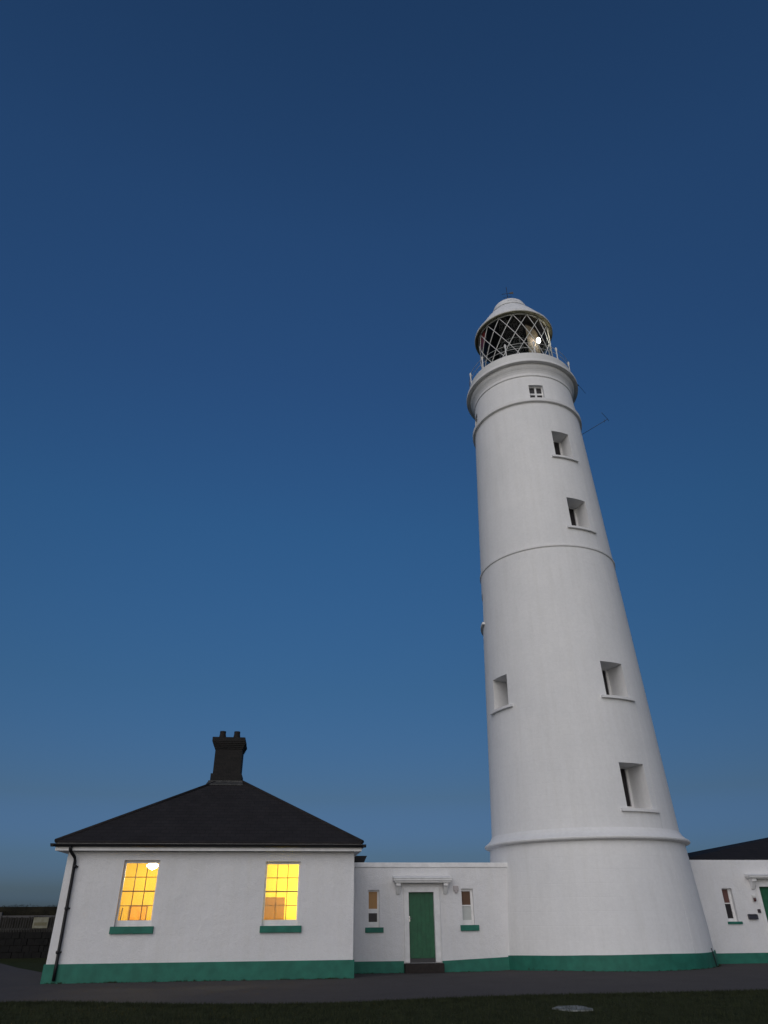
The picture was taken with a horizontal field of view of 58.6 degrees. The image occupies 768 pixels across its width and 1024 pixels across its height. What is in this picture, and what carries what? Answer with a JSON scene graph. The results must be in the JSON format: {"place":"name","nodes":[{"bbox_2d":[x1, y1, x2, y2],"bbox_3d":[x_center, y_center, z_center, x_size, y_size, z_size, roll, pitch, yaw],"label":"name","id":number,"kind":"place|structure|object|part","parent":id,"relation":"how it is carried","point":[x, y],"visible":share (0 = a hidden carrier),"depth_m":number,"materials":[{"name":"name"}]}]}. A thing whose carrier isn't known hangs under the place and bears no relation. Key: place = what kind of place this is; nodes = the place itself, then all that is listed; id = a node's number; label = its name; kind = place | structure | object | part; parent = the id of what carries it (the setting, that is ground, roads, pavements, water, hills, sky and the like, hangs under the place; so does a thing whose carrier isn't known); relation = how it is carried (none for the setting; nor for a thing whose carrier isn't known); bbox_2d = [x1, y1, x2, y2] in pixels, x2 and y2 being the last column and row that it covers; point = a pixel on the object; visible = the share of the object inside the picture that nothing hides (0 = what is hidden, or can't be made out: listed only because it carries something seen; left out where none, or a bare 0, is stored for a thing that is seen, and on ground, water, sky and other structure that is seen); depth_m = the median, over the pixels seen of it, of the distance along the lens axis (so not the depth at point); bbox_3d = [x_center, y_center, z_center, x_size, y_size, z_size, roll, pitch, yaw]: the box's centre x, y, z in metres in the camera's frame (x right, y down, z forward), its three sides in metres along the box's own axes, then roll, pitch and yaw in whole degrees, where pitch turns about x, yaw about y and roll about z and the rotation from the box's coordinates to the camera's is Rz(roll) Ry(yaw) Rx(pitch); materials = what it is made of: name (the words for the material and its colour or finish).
{"place":"outdoors","nodes":[
{"label":"outdoors","id":0,"kind":"place"},
{"bbox_2d":[0,963,767,1003],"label":"path","id":1,"kind":"structure","parent":0,"point":[18,984],"depth_m":18.02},
{"bbox_2d":[0,958,767,1023],"bbox_3d":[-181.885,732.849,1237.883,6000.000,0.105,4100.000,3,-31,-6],"label":"ground","id":2,"kind":"structure","parent":0,"point":[35,964],"depth_m":13.15,"materials":[{"name":"green plant"}]},
{"bbox_2d":[0,932,51,958],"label":"stone wall","id":3,"kind":"structure","parent":2,"relation":"on","point":[17,945],"depth_m":32.28,"materials":[{"name":"grey stone"}]},
{"bbox_2d":[0,912,55,931],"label":"fence","id":4,"kind":"object","parent":3,"relation":"on","point":[47,929],"visible":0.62,"depth_m":32.80,"materials":[{"name":"metal"}]},
{"bbox_2d":[32,917,48,927],"bbox_3d":[-16.474,19.704,32.852,0.690,0.450,0.038,3,-31,-6],"label":"sign","id":5,"kind":"object","parent":4,"relation":"attached to","point":[40,922],"visible":1,"depth_m":32.84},
{"bbox_2d":[0,904,56,931],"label":"hedge","id":6,"kind":"object","parent":2,"relation":"on","point":[14,910],"visible":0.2,"depth_m":34.26,"materials":[{"name":"green plant"}]},
{"bbox_2d":[40,731,366,983],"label":"cottage","id":7,"kind":"structure","parent":2,"relation":"on","point":[226,848],"depth_m":21.07,"materials":[{"name":"white paint"}]},
{"bbox_2d":[115,860,159,926],"bbox_3d":[-7.502,11.639,20.933,1.070,1.758,0.050,3,-31,-6],"label":"window","id":8,"kind":"structure","parent":7,"relation":"in","point":[118,923],"depth_m":20.77,"materials":[{"name":"white paint"}]},
{"bbox_2d":[128,906,147,919],"bbox_3d":[-8.490,13.834,23.608,0.600,0.450,0.047,3,-31,-6],"label":"picture","id":9,"kind":"object","parent":7,"relation":"attached to","point":[135,912],"visible":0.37,"depth_m":23.59},
{"bbox_2d":[147,863,158,869],"bbox_3d":[-7.740,11.764,22.937,0.388,0.394,0.388,3,-31,-6],"label":"pendant lamp","id":10,"kind":"object","parent":7,"relation":"hanging from","point":[151,866],"visible":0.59,"depth_m":22.78,"materials":[{"name":"white metal"}]},
{"bbox_2d":[264,897,284,919],"bbox_3d":[-4.192,14.187,23.301,1.520,1.868,0.525,3,-31,-6],"label":"cupboard","id":11,"kind":"object","parent":7,"relation":"in","point":[270,912],"visible":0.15,"depth_m":23.42,"materials":[{"name":"brown wood"}]},
{"bbox_3d":[-3.789,14.052,23.145,0.730,1.740,0.023,3,-31,-6],"label":"door","id":12,"kind":"part","parent":11,"relation":"part of","materials":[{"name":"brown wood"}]},
{"bbox_2d":[262,862,300,925],"bbox_3d":[-3.201,11.910,21.404,1.090,1.745,0.050,3,-31,-6],"label":"window","id":13,"kind":"structure","parent":7,"relation":"in","point":[274,922],"depth_m":21.25,"materials":[{"name":"white paint"}]},
{"bbox_2d":[353,862,509,973],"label":"annexe","id":14,"kind":"structure","parent":2,"relation":"on","point":[410,918],"depth_m":24.57,"materials":[{"name":"white paint"}]},
{"bbox_2d":[368,890,378,926],"bbox_3d":[-0.382,14.232,24.579,0.400,1.160,0.050,3,-31,-6],"label":"window","id":15,"kind":"structure","parent":14,"relation":"in","point":[373,895],"depth_m":24.57,"materials":[{"name":"white paint"}]},
{"bbox_2d":[409,892,434,957],"bbox_3d":[1.339,14.763,24.504,0.920,2.025,0.115,3,-31,-6],"label":"door","id":16,"kind":"structure","parent":14,"relation":"in","point":[421,914],"depth_m":24.50,"materials":[{"name":"green paint"}]},
{"bbox_2d":[461,889,473,924],"bbox_3d":[3.033,14.398,24.983,0.435,1.142,0.050,3,-31,-6],"label":"window","id":17,"kind":"structure","parent":14,"relation":"in","point":[466,894],"depth_m":24.97,"materials":[{"name":"white paint"}]},
{"bbox_2d":[552,1005,592,1011],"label":"stone slab","id":18,"kind":"structure","parent":2,"relation":"on","point":[574,1008],"depth_m":13.40,"materials":[{"name":"stone"}]},
{"bbox_2d":[467,288,718,970],"bbox_3d":[7.967,1.336,34.678,8.120,36.600,8.120,3,-31,-6],"label":"lighthouse","id":19,"kind":"object","parent":2,"relation":"on","point":[588,843],"visible":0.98,"depth_m":27.59,"materials":[{"name":"white paint"}]},
{"bbox_2d":[493,674,508,709],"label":"window","id":20,"kind":"structure","parent":19,"relation":"in","point":[500,689],"depth_m":29.78,"materials":[{"name":"white paint"}]},
{"bbox_2d":[528,385,544,397],"bbox_3d":[8.013,-6.246,36.062,0.794,0.980,0.354,3,-31,-6],"label":"window","id":21,"kind":"structure","parent":19,"relation":"in","point":[535,390],"depth_m":36.26,"materials":[{"name":"white paint"}]},
{"bbox_2d":[551,431,572,457],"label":"window","id":22,"kind":"structure","parent":19,"relation":"in","point":[562,446],"depth_m":34.97,"materials":[{"name":"white paint"}]},
{"bbox_2d":[566,497,590,528],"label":"window","id":23,"kind":"structure","parent":19,"relation":"in","point":[578,513],"depth_m":32.83,"materials":[{"name":"white paint"}]},
{"bbox_2d":[600,661,628,696],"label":"window","id":24,"kind":"structure","parent":19,"relation":"in","point":[613,676],"depth_m":28.54,"materials":[{"name":"white paint"}]},
{"bbox_2d":[619,762,652,808],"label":"window","id":25,"kind":"structure","parent":19,"relation":"in","point":[637,795],"depth_m":26.30,"materials":[{"name":"white paint"}]},
{"bbox_2d":[690,860,767,963],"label":"annexe","id":26,"kind":"structure","parent":2,"relation":"on","point":[727,889],"depth_m":26.03,"materials":[{"name":"white paint"}]},
{"bbox_2d":[688,837,767,859],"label":"roof","id":27,"kind":"structure","parent":26,"relation":"on","point":[757,849],"depth_m":28.68,"materials":[{"name":"tile"}]},
{"bbox_2d":[721,888,736,920],"bbox_3d":[13.126,14.997,26.146,0.410,1.092,0.050,3,-31,-6],"label":"window","id":28,"kind":"structure","parent":26,"relation":"in","point":[726,893],"depth_m":26.14,"materials":[{"name":"white paint"}]},
{"bbox_2d":[747,914,758,918],"bbox_3d":[13.936,15.275,25.855,0.376,0.173,0.106,3,-31,-6],"label":"letterbox","id":29,"kind":"object","parent":26,"relation":"attached to","point":[752,916],"visible":1,"depth_m":25.82,"materials":[{"name":"black metal"}]},
{"bbox_2d":[759,887,767,920],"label":"door","id":30,"kind":"structure","parent":26,"relation":"in","point":[763,890],"depth_m":26.41,"materials":[{"name":"green paint"}]},
{"bbox_2d":[0,0,767,906],"label":"sky","id":31,"kind":"structure","parent":0,"point":[255,254],"materials":[{"name":"blue"}]}
]}

